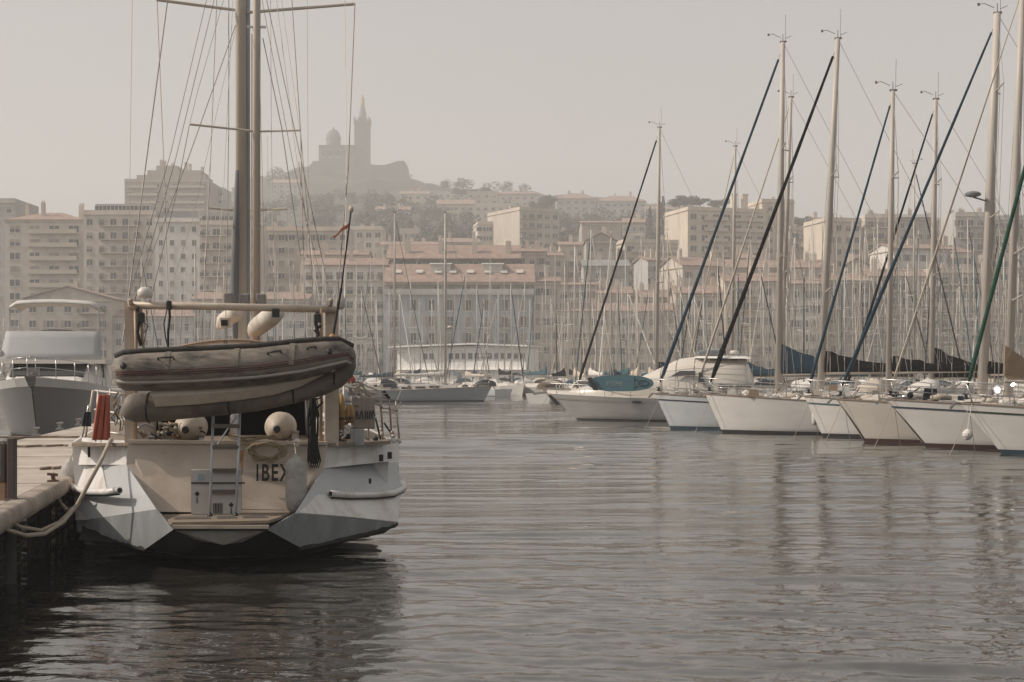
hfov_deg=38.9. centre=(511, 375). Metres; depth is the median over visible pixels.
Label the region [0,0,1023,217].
sky
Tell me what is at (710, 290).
apartment building
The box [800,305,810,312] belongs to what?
window
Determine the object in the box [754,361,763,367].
window
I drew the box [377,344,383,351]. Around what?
window
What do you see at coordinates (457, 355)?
window
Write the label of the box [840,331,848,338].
window
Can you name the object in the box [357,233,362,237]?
window
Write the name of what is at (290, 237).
window
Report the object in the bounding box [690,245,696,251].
window
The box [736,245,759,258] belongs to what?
slope house
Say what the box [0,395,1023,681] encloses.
water
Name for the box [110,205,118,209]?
window
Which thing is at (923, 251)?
apartment building
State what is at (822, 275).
sailboat
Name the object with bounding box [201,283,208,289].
window
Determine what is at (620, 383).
cover
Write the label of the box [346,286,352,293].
window
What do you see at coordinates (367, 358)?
window
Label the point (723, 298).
sailboat
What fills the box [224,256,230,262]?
window
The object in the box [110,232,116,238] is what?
window
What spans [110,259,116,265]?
window
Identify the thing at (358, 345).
window
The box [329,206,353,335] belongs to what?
danbuoy
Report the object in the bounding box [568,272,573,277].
window
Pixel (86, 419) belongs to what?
blue cloth
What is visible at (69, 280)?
window
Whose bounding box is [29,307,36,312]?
window
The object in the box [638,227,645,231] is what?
window
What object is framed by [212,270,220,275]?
window
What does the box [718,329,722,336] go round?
window
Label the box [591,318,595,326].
window
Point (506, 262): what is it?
window
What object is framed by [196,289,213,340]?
sailboat
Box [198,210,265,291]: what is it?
apartment building
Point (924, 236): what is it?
apartment building
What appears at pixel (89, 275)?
window
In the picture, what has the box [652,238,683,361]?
sailboat
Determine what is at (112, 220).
window
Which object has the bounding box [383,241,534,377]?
long quayside building
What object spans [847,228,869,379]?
sailboat
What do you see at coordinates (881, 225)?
window
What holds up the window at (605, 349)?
in the apartment building at (578, 309)
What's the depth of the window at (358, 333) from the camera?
311.96 m
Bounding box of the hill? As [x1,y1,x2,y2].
[0,172,957,380]
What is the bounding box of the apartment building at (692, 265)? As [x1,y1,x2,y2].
[659,248,722,289]
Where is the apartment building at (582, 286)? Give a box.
[560,273,598,302]
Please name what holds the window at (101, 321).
in the quayside house at (64, 318)
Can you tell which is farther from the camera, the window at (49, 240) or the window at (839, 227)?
the window at (839, 227)
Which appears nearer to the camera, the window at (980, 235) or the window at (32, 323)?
the window at (32, 323)
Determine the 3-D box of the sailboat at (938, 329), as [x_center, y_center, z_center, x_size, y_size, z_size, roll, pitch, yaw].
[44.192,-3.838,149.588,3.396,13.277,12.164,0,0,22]
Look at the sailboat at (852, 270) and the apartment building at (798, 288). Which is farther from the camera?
the apartment building at (798, 288)
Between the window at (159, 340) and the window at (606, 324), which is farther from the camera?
the window at (606, 324)
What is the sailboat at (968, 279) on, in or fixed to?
on the water
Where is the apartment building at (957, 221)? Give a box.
[941,207,994,267]
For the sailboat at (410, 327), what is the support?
on the water
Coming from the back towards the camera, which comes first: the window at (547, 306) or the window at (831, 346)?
the window at (831, 346)
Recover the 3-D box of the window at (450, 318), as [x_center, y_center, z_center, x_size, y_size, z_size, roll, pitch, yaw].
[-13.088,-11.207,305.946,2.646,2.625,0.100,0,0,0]
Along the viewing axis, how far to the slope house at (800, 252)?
398.01 m
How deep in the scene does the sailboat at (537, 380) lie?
185.86 m
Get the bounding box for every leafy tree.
[270,175,289,179]
[312,192,334,203]
[527,201,545,207]
[538,195,557,208]
[794,216,811,225]
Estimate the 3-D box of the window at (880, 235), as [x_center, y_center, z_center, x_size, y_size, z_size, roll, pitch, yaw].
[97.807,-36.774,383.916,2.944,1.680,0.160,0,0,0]
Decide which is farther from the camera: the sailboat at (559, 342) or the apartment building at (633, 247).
the apartment building at (633, 247)
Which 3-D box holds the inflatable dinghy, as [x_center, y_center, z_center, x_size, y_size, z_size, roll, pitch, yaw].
[-3.446,0.056,18.187,3.022,1.102,0.867,0,0,-10]
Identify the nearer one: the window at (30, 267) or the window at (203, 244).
the window at (203, 244)
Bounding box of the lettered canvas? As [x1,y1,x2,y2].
[351,396,374,428]
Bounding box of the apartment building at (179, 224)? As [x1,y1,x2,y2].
[154,211,200,309]
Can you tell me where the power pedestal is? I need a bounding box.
[0,438,18,500]
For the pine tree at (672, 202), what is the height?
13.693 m
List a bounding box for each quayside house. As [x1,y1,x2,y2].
[21,279,126,380]
[113,300,196,379]
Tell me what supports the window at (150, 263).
in the apartment building at (108, 258)
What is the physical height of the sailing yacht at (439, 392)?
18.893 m
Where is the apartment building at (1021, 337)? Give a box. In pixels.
[989,281,1023,379]
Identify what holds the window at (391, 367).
in the long quayside building at (474, 259)
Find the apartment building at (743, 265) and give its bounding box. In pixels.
[722,249,820,276]
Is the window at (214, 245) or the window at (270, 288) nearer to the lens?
the window at (214, 245)
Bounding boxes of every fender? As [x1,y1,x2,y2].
[60,453,73,496]
[285,443,306,513]
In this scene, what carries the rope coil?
hanging from the ketch
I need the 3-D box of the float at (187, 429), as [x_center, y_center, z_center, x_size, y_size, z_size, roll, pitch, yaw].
[-4.273,0.695,19.288,0.410,0.410,0.755,0,0,0]
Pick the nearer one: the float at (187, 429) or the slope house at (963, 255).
the float at (187, 429)
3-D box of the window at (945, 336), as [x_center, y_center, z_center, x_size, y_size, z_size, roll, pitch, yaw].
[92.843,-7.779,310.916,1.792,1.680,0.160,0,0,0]
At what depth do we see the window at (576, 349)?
306.00 m
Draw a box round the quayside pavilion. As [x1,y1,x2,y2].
[388,343,542,382]
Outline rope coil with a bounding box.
[228,432,287,462]
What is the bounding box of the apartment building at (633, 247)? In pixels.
[616,235,679,289]
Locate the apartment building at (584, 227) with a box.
[577,221,622,241]
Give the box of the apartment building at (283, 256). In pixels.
[266,221,353,291]
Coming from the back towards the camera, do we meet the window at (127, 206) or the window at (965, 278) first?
the window at (127, 206)
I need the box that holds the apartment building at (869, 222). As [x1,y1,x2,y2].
[859,209,898,266]
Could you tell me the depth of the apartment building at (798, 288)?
309.00 m
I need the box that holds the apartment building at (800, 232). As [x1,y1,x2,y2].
[783,226,803,248]
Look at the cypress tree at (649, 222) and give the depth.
569.70 m
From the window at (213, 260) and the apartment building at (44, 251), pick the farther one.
the apartment building at (44, 251)
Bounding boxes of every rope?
[0,436,79,437]
[5,438,112,537]
[17,444,67,446]
[39,466,61,469]
[52,472,72,511]
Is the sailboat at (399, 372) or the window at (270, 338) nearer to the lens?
the sailboat at (399, 372)
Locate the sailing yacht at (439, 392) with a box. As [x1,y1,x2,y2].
[340,209,494,401]
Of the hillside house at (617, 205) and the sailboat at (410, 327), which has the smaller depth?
the sailboat at (410, 327)
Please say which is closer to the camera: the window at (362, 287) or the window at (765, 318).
the window at (765, 318)
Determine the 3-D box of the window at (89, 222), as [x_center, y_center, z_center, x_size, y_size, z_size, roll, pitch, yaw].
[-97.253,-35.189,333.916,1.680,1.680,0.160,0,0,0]
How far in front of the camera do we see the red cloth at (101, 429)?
19.02 m
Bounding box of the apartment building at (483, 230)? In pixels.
[472,221,492,244]
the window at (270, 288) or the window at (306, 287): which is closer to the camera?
the window at (306, 287)
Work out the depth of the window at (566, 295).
325.98 m
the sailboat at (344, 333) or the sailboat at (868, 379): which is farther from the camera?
the sailboat at (868, 379)
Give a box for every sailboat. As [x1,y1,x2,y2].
[0,311,5,380]
[108,254,157,392]
[147,286,162,346]
[161,298,169,346]
[174,313,181,346]
[180,273,191,344]
[183,245,206,341]
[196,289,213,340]
[196,310,201,341]
[211,288,218,344]
[215,271,224,344]
[227,279,229,343]
[263,280,271,340]
[265,264,285,340]
[275,266,280,340]
[280,286,289,339]
[287,263,300,338]
[291,246,323,338]
[297,273,319,335]
[306,297,310,337]
[313,259,328,335]
[339,201,429,392]
[341,273,352,385]
[346,288,381,384]
[347,258,365,381]
[350,291,364,381]
[357,254,389,382]
[364,283,384,381]
[367,300,382,382]
[372,258,388,378]
[376,290,414,384]
[383,296,393,378]
[390,297,440,384]
[402,270,415,381]
[417,300,437,383]
[429,281,447,384]
[447,269,511,396]
[447,289,461,384]
[451,287,489,386]
[472,299,502,383]
[479,293,529,382]
[484,261,496,378]
[491,284,525,395]
[497,282,510,381]
[507,282,551,382]
[513,297,531,380]
[514,267,571,395]
[526,250,577,403]
[527,280,548,379]
[528,299,556,380]
[533,299,561,379]
[538,293,557,378]
[545,245,563,384]
[545,304,560,378]
[550,297,595,379]
[554,286,570,381]
[563,245,592,388]
[563,262,592,367]
[565,292,585,384]
[567,121,772,413]
[573,227,613,389]
[576,279,601,375]
[578,331,586,379]
[586,297,595,375]
[587,287,602,379]
[595,257,609,375]
[596,280,654,375]
[597,297,612,371]
[598,220,627,376]
[603,297,635,371]
[607,261,614,371]
[611,273,623,370]
[614,288,645,375]
[615,247,634,368]
[620,287,642,370]
[623,289,641,369]
[624,232,695,375]
[630,275,642,366]
[631,227,662,372]
[631,274,635,355]
[636,282,665,372]
[643,263,679,369]
[644,15,965,429]
[647,280,681,370]
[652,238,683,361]
[669,242,690,361]
[672,273,689,358]
[679,294,698,355]
[681,279,707,357]
[681,284,700,348]
[684,271,693,354]
[689,74,944,394]
[689,141,853,392]
[693,288,716,356]
[694,18,999,435]
[697,273,708,347]
[707,250,727,355]
[710,299,715,348]
[711,245,735,355]
[720,278,747,360]
[724,291,741,348]
[728,263,748,355]
[734,261,784,388]
[739,238,768,380]
[739,309,742,355]
[742,252,758,381]
[744,280,765,378]
[749,228,805,386]
[749,249,766,378]
[754,220,789,388]
[765,294,775,379]
[773,282,792,379]
[785,229,816,381]
[786,284,817,353]
[790,247,820,382]
[791,271,816,386]
[793,81,1023,437]
[800,214,817,378]
[807,283,834,378]
[808,219,835,388]
[825,0,1023,443]
[825,159,967,393]
[825,226,849,385]
[827,271,858,378]
[829,287,852,378]
[831,288,854,385]
[837,72,1023,392]
[837,212,876,379]
[837,231,892,380]
[842,246,863,379]
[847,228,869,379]
[850,213,886,379]
[852,228,885,380]
[858,284,871,360]
[861,267,877,380]
[862,289,921,384]
[869,261,928,384]
[874,0,1023,448]
[877,280,912,383]
[879,247,923,383]
[880,291,886,377]
[900,270,919,381]
[910,222,927,378]
[915,281,927,378]
[918,254,940,350]
[922,290,952,388]
[923,212,996,385]
[928,228,975,393]
[935,275,951,347]
[936,281,955,383]
[942,277,958,352]
[949,166,1023,454]
[951,288,967,382]
[952,281,971,379]
[954,274,971,358]
[956,238,978,393]
[958,280,979,380]
[961,290,967,356]
[972,256,1001,384]
[973,320,992,388]
[975,220,1021,393]
[990,288,1019,384]
[993,257,1014,346]
[993,286,1002,361]
[997,247,1023,379]
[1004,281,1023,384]
[1015,245,1023,352]
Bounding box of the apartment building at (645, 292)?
[631,279,673,302]
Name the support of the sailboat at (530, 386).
on the water
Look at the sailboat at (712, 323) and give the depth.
186.71 m
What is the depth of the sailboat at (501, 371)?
205.93 m
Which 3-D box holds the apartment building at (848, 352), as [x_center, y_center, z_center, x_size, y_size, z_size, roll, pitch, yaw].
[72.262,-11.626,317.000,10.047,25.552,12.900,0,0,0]
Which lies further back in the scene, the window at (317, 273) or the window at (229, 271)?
the window at (229, 271)
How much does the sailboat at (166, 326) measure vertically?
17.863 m
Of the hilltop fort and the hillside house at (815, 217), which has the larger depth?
the hilltop fort
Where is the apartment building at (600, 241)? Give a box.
[582,226,617,259]
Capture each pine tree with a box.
[449,188,467,199]
[473,187,491,190]
[667,197,690,208]
[675,195,710,206]
[707,198,729,206]
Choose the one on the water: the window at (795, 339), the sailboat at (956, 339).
the sailboat at (956, 339)
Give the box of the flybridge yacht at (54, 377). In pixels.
[0,299,122,435]
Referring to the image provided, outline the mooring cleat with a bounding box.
[47,473,58,481]
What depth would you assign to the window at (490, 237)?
495.48 m
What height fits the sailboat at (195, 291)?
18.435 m
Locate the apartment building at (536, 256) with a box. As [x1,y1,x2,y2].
[519,240,547,275]
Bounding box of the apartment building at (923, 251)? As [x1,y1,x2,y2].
[869,235,954,268]
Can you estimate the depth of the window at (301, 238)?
351.95 m
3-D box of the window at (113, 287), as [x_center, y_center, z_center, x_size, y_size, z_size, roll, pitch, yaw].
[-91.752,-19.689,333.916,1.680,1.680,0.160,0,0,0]
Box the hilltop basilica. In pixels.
[312,94,371,163]
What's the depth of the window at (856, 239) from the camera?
381.80 m
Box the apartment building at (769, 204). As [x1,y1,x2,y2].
[748,197,794,258]
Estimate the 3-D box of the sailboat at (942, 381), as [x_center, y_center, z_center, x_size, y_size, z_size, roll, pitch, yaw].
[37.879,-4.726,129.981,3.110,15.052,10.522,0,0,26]
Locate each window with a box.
[8,239,20,246]
[8,279,20,286]
[9,225,20,232]
[9,252,20,259]
[9,266,20,272]
[9,293,20,299]
[9,319,20,326]
[10,307,20,313]
[28,320,36,327]
[29,225,39,228]
[29,252,39,255]
[29,266,39,268]
[29,279,39,282]
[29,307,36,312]
[43,320,56,327]
[46,307,53,312]
[48,225,59,228]
[48,239,59,241]
[48,252,59,255]
[48,266,59,268]
[48,279,59,282]
[61,320,74,327]
[64,307,71,312]
[68,225,78,232]
[68,239,79,246]
[68,252,78,259]
[68,266,78,272]
[68,279,79,286]
[78,320,91,327]
[86,219,92,225]
[86,232,92,238]
[86,246,92,252]
[86,259,92,265]
[86,272,92,279]
[95,205,102,209]
[98,219,104,225]
[98,232,104,238]
[98,246,104,252]
[98,259,104,265]
[98,272,104,279]
[98,286,104,292]
[100,320,106,327]
[103,205,109,209]
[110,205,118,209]
[110,219,116,224]
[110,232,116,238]
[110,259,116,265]
[110,272,116,278]
[110,286,116,292]
[113,323,123,330]
[116,338,120,345]
[119,205,125,209]
[122,219,128,224]
[122,232,127,238]
[122,246,127,251]
[122,259,128,265]
[122,272,128,278]
[122,286,128,292]
[126,205,133,209]
[134,205,141,209]
[134,232,140,238]
[134,259,140,265]
[134,272,140,278]
[140,323,150,330]
[142,205,149,209]
[146,219,152,225]
[146,232,152,238]
[146,246,152,252]
[146,259,152,265]
[146,272,152,279]
[156,323,161,330]
[156,338,161,345]
[167,323,177,330]
[170,338,173,345]
[183,323,188,330]
[201,229,208,234]
[201,243,208,248]
[201,256,208,262]
[201,270,208,275]
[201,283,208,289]
[205,321,210,328]
[211,216,219,219]
[212,229,220,234]
[212,243,220,248]
[212,256,220,262]
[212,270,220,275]
[212,283,220,289]
[224,229,231,235]
[224,243,231,248]
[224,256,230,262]
[224,270,230,276]
[266,336,274,341]
[268,235,274,240]
[268,247,274,253]
[268,260,274,266]
[268,273,273,278]
[268,286,273,291]
[275,235,287,240]
[275,247,287,253]
[275,273,287,278]
[278,260,284,266]
[278,286,284,291]
[278,321,283,328]
[286,321,296,328]
[288,235,297,240]
[288,247,294,253]
[297,321,306,328]
[299,235,304,240]
[305,286,311,292]
[306,235,317,240]
[306,272,311,279]
[316,272,322,279]
[316,286,322,293]
[318,235,328,240]
[326,272,332,279]
[326,286,332,293]
[329,235,335,240]
[346,272,352,279]
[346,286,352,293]
[346,301,352,308]
[346,315,352,322]
[346,330,353,337]
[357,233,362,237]
[357,272,363,279]
[357,286,363,293]
[357,301,363,308]
[357,330,363,337]
[357,344,363,351]
[357,358,363,366]
[366,233,371,237]
[366,243,371,247]
[366,358,373,366]
[367,272,373,279]
[367,286,373,293]
[375,233,380,237]
[377,272,383,279]
[377,286,383,294]
[377,301,383,308]
[377,315,383,322]
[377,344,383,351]
[389,299,400,311]
[390,316,400,327]
[390,349,396,360]
[390,366,396,376]
[391,332,397,344]
[407,299,419,311]
[407,332,418,344]
[411,261,421,263]
[411,317,415,327]
[425,299,437,311]
[426,316,436,327]
[426,332,437,344]
[447,299,455,311]
[447,316,455,327]
[447,332,452,343]
[455,353,459,358]
[463,299,473,311]
[463,332,473,342]
[466,317,470,327]
[468,261,478,263]
[468,353,472,358]
[476,227,488,231]
[476,236,488,240]
[481,299,492,311]
[481,332,491,343]
[483,316,489,327]
[485,236,492,240]
[499,299,510,311]
[499,316,510,327]
[499,332,510,343]
[505,261,515,263]
[517,316,528,327]
[520,299,526,311]
[520,332,526,344]
[530,258,534,264]
[533,288,541,295]
[535,303,540,310]
[535,333,539,339]
[537,258,545,264]
[542,288,551,295]
[543,318,550,324]
[544,303,549,310]
[550,362,559,368]
[552,215,557,219]
[552,224,557,228]
[552,233,557,238]
[554,272,562,277]
[556,261,560,266]
[560,291,568,298]
[568,261,573,266]
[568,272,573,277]
[569,348,577,355]
[575,291,588,298]
[579,362,588,370]
[590,348,597,355]
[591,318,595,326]
[595,272,599,278]
[599,318,607,326]
[599,348,607,355]
[608,348,616,355]
[618,318,626,326]
[618,348,626,355]
[627,246,634,251]
[627,257,634,262]
[628,333,635,340]
[629,227,637,231]
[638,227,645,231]
[639,333,644,340]
[639,362,646,370]
[659,348,665,355]
[666,333,675,340]
[685,271,692,277]
[690,213,696,219]
[690,224,696,229]
[690,235,696,240]
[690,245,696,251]
[696,300,705,307]
[698,329,702,336]
[698,343,702,350]
[701,214,707,219]
[701,224,707,230]
[701,235,707,240]
[701,246,707,251]
[708,300,711,307]
[716,300,722,307]
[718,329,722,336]
[745,303,753,309]
[745,317,753,324]
[745,332,753,338]
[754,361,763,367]
[764,317,773,324]
[765,346,773,353]
[766,288,771,295]
[766,332,771,339]
[791,320,801,327]
[794,334,798,341]
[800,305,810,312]
[810,291,819,298]
[810,334,819,341]
[810,349,816,355]
[830,316,835,323]
[830,345,835,352]
[837,225,841,231]
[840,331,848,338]
[845,225,850,231]
[853,249,861,254]
[854,237,859,243]
[861,302,868,309]
[862,287,867,294]
[865,221,875,227]
[868,233,873,238]
[870,283,879,290]
[870,326,879,333]
[870,341,879,348]
[876,233,885,238]
[878,221,884,226]
[893,297,899,304]
[900,326,909,333]
[901,283,909,290]
[903,254,910,260]
[916,234,923,239]
[920,255,927,261]
[941,320,948,327]
[942,277,947,284]
[942,292,951,298]
[942,335,948,342]
[950,258,959,264]
[951,277,958,284]
[951,306,958,313]
[951,335,958,342]
[955,220,966,225]
[957,232,963,237]
[960,258,967,263]
[961,277,967,284]
[977,220,983,225]
[977,232,983,237]
[977,244,983,249]
[991,335,1001,342]
[995,223,1004,229]
[1015,335,1023,342]
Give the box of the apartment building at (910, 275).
[863,257,928,378]
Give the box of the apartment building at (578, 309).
[558,292,677,379]
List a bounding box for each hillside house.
[271,176,302,202]
[375,203,411,219]
[399,188,430,203]
[431,190,465,199]
[436,196,475,224]
[467,190,498,202]
[474,203,511,220]
[498,188,536,207]
[556,190,596,216]
[596,191,645,219]
[643,203,681,226]
[805,211,823,220]
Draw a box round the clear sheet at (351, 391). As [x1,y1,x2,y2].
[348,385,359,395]
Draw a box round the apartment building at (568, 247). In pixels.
[557,235,583,281]
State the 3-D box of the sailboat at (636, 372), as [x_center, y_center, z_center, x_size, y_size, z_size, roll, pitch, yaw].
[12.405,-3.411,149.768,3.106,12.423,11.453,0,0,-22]
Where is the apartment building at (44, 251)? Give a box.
[3,201,83,366]
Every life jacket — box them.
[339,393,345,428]
[345,405,354,422]
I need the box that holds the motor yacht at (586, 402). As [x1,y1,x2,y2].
[532,317,755,421]
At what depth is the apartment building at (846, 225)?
381.66 m
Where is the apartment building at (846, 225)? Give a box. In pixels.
[803,214,862,272]
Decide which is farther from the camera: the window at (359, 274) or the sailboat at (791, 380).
the window at (359, 274)
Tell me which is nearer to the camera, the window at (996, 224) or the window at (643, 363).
the window at (643, 363)
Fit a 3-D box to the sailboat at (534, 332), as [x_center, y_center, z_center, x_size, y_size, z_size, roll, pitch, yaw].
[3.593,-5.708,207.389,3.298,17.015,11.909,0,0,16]
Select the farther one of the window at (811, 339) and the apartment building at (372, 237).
the apartment building at (372, 237)
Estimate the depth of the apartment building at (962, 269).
311.00 m
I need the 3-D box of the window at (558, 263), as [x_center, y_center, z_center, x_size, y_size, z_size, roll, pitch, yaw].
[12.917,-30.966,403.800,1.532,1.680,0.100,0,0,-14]
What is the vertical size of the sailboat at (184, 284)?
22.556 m
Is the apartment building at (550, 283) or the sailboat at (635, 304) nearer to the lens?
the sailboat at (635, 304)
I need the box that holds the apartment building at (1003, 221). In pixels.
[993,212,1023,281]
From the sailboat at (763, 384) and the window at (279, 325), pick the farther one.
the window at (279, 325)
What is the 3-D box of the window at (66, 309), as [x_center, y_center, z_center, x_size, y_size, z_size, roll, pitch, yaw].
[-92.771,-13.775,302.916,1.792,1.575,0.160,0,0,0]
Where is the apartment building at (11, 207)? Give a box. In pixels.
[0,198,38,354]
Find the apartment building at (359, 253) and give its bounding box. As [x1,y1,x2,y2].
[298,242,372,291]
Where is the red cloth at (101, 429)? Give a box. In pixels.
[92,395,109,439]
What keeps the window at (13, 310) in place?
in the apartment building at (44, 251)
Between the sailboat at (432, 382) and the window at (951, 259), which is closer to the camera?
the sailboat at (432, 382)
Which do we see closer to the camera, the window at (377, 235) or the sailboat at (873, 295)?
the sailboat at (873, 295)
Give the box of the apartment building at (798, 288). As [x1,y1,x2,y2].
[785,267,829,379]
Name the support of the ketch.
on the water
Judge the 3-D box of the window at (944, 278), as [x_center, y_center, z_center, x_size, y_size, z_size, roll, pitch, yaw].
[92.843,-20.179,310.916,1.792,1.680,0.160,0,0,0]
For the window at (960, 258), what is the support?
in the slope house at (963, 255)
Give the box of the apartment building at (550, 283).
[532,265,561,377]
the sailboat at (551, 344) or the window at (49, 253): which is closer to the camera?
the sailboat at (551, 344)
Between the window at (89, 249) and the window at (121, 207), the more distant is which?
the window at (121, 207)
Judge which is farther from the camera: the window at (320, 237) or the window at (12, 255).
the window at (320, 237)
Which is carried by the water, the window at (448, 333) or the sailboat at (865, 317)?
the sailboat at (865, 317)
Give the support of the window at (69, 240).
in the apartment building at (44, 251)
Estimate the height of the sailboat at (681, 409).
18.648 m
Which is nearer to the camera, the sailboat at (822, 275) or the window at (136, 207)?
the sailboat at (822, 275)
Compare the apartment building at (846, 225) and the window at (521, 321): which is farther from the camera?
the apartment building at (846, 225)
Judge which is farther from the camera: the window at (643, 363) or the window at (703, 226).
the window at (703, 226)
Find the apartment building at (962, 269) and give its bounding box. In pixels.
[923,263,981,379]
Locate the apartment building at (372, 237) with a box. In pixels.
[344,223,385,257]
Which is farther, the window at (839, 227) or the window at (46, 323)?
the window at (839, 227)
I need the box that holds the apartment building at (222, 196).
[218,187,230,208]
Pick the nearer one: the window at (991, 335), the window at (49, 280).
the window at (991, 335)
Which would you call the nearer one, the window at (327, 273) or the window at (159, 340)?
the window at (159, 340)
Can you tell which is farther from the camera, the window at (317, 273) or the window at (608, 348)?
the window at (317, 273)
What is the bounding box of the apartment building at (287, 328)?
[190,283,312,344]
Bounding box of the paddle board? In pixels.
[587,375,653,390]
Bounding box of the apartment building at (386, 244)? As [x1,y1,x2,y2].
[379,233,446,257]
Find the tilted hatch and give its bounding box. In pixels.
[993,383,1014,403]
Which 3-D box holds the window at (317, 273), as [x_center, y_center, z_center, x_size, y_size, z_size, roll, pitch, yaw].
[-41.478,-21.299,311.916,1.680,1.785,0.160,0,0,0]
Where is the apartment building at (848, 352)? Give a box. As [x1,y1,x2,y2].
[818,263,872,379]
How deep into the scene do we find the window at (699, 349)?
311.96 m
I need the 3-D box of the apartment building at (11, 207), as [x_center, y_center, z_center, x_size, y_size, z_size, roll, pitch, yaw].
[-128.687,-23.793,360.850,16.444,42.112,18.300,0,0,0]
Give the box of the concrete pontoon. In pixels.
[0,418,93,586]
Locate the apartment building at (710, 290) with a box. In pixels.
[669,277,722,359]
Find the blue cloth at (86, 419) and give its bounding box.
[82,412,90,426]
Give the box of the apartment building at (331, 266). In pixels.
[301,246,390,378]
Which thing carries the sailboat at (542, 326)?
on the water
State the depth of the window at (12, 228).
334.93 m
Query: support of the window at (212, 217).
in the apartment building at (214, 240)
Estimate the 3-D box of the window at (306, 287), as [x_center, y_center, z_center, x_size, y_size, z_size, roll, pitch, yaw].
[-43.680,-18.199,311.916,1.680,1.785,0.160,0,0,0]
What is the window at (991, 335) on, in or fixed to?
in the apartment building at (1021, 337)
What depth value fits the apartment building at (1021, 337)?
310.00 m
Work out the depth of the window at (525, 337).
305.96 m
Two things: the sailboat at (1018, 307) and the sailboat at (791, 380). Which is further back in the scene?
the sailboat at (791, 380)
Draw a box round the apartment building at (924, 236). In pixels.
[898,208,930,244]
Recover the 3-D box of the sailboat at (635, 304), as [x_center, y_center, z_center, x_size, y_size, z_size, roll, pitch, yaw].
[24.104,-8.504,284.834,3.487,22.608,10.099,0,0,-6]
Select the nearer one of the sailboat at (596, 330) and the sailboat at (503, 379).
the sailboat at (596, 330)
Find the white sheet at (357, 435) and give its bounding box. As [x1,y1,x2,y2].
[350,429,363,445]
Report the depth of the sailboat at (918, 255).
148.84 m
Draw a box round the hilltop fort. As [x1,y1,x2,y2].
[284,161,423,182]
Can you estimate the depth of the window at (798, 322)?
308.93 m
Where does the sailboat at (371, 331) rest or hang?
on the water
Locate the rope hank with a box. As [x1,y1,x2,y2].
[307,397,322,468]
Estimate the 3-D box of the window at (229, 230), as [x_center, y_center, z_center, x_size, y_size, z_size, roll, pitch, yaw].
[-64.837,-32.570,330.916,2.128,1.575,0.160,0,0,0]
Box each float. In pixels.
[174,417,207,439]
[264,412,296,440]
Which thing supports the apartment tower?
on the hill
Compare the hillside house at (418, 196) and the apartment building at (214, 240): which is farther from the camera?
the hillside house at (418, 196)
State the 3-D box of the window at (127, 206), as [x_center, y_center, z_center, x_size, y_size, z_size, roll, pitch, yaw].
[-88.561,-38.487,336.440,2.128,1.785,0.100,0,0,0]
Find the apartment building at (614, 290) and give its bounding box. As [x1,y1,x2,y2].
[597,278,633,302]
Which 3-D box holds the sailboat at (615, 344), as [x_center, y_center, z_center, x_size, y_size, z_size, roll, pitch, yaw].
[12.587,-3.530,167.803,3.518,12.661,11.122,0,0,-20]
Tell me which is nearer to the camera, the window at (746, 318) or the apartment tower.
the window at (746, 318)
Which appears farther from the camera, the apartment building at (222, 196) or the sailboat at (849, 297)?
the apartment building at (222, 196)
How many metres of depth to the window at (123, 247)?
333.95 m
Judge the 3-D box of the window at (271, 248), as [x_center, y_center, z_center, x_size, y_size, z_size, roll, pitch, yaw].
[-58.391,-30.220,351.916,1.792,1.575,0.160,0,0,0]
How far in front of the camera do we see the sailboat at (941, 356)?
64.93 m
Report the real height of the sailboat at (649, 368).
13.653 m
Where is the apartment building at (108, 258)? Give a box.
[82,204,161,309]
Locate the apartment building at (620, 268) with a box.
[579,253,630,285]
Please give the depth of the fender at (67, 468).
19.92 m
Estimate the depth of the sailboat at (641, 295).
263.17 m
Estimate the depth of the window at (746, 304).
309.91 m
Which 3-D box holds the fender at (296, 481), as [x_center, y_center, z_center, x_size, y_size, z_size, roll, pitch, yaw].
[-2.770,1.333,18.700,0.276,0.899,0.454,0,0,0]
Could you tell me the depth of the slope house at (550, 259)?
403.86 m
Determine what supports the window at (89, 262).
in the apartment building at (108, 258)
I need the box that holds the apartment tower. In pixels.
[124,160,218,212]
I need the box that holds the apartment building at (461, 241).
[441,231,480,244]
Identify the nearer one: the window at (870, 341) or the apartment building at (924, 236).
the window at (870, 341)
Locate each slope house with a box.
[399,225,421,240]
[530,244,565,281]
[559,226,577,241]
[621,213,646,238]
[632,247,666,289]
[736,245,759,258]
[787,242,803,258]
[811,252,833,272]
[840,250,870,272]
[927,212,939,242]
[942,234,972,267]
[978,247,1017,281]
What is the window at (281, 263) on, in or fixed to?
in the apartment building at (283, 256)
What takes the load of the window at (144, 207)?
in the apartment building at (108, 258)
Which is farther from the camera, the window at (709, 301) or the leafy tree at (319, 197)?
the leafy tree at (319, 197)
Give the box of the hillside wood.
[232,166,691,241]
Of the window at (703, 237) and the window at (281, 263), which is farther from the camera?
the window at (703, 237)
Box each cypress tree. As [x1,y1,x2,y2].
[646,206,653,238]
[654,196,670,236]
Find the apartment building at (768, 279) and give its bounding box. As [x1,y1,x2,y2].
[718,261,776,379]
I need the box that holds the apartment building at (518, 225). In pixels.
[487,205,559,250]
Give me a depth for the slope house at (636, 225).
504.56 m
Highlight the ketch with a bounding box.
[70,0,406,561]
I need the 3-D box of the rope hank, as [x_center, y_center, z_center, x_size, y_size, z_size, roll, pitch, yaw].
[-2.560,0.612,18.871,0.208,1.224,0.071,0,0,0]
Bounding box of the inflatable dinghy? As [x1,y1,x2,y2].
[111,336,355,422]
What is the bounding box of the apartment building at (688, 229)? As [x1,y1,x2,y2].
[664,193,766,259]
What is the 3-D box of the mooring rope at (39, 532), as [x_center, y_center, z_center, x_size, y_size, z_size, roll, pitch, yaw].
[-5.333,1.336,16.337,0.414,1.056,4.888,0,0,0]

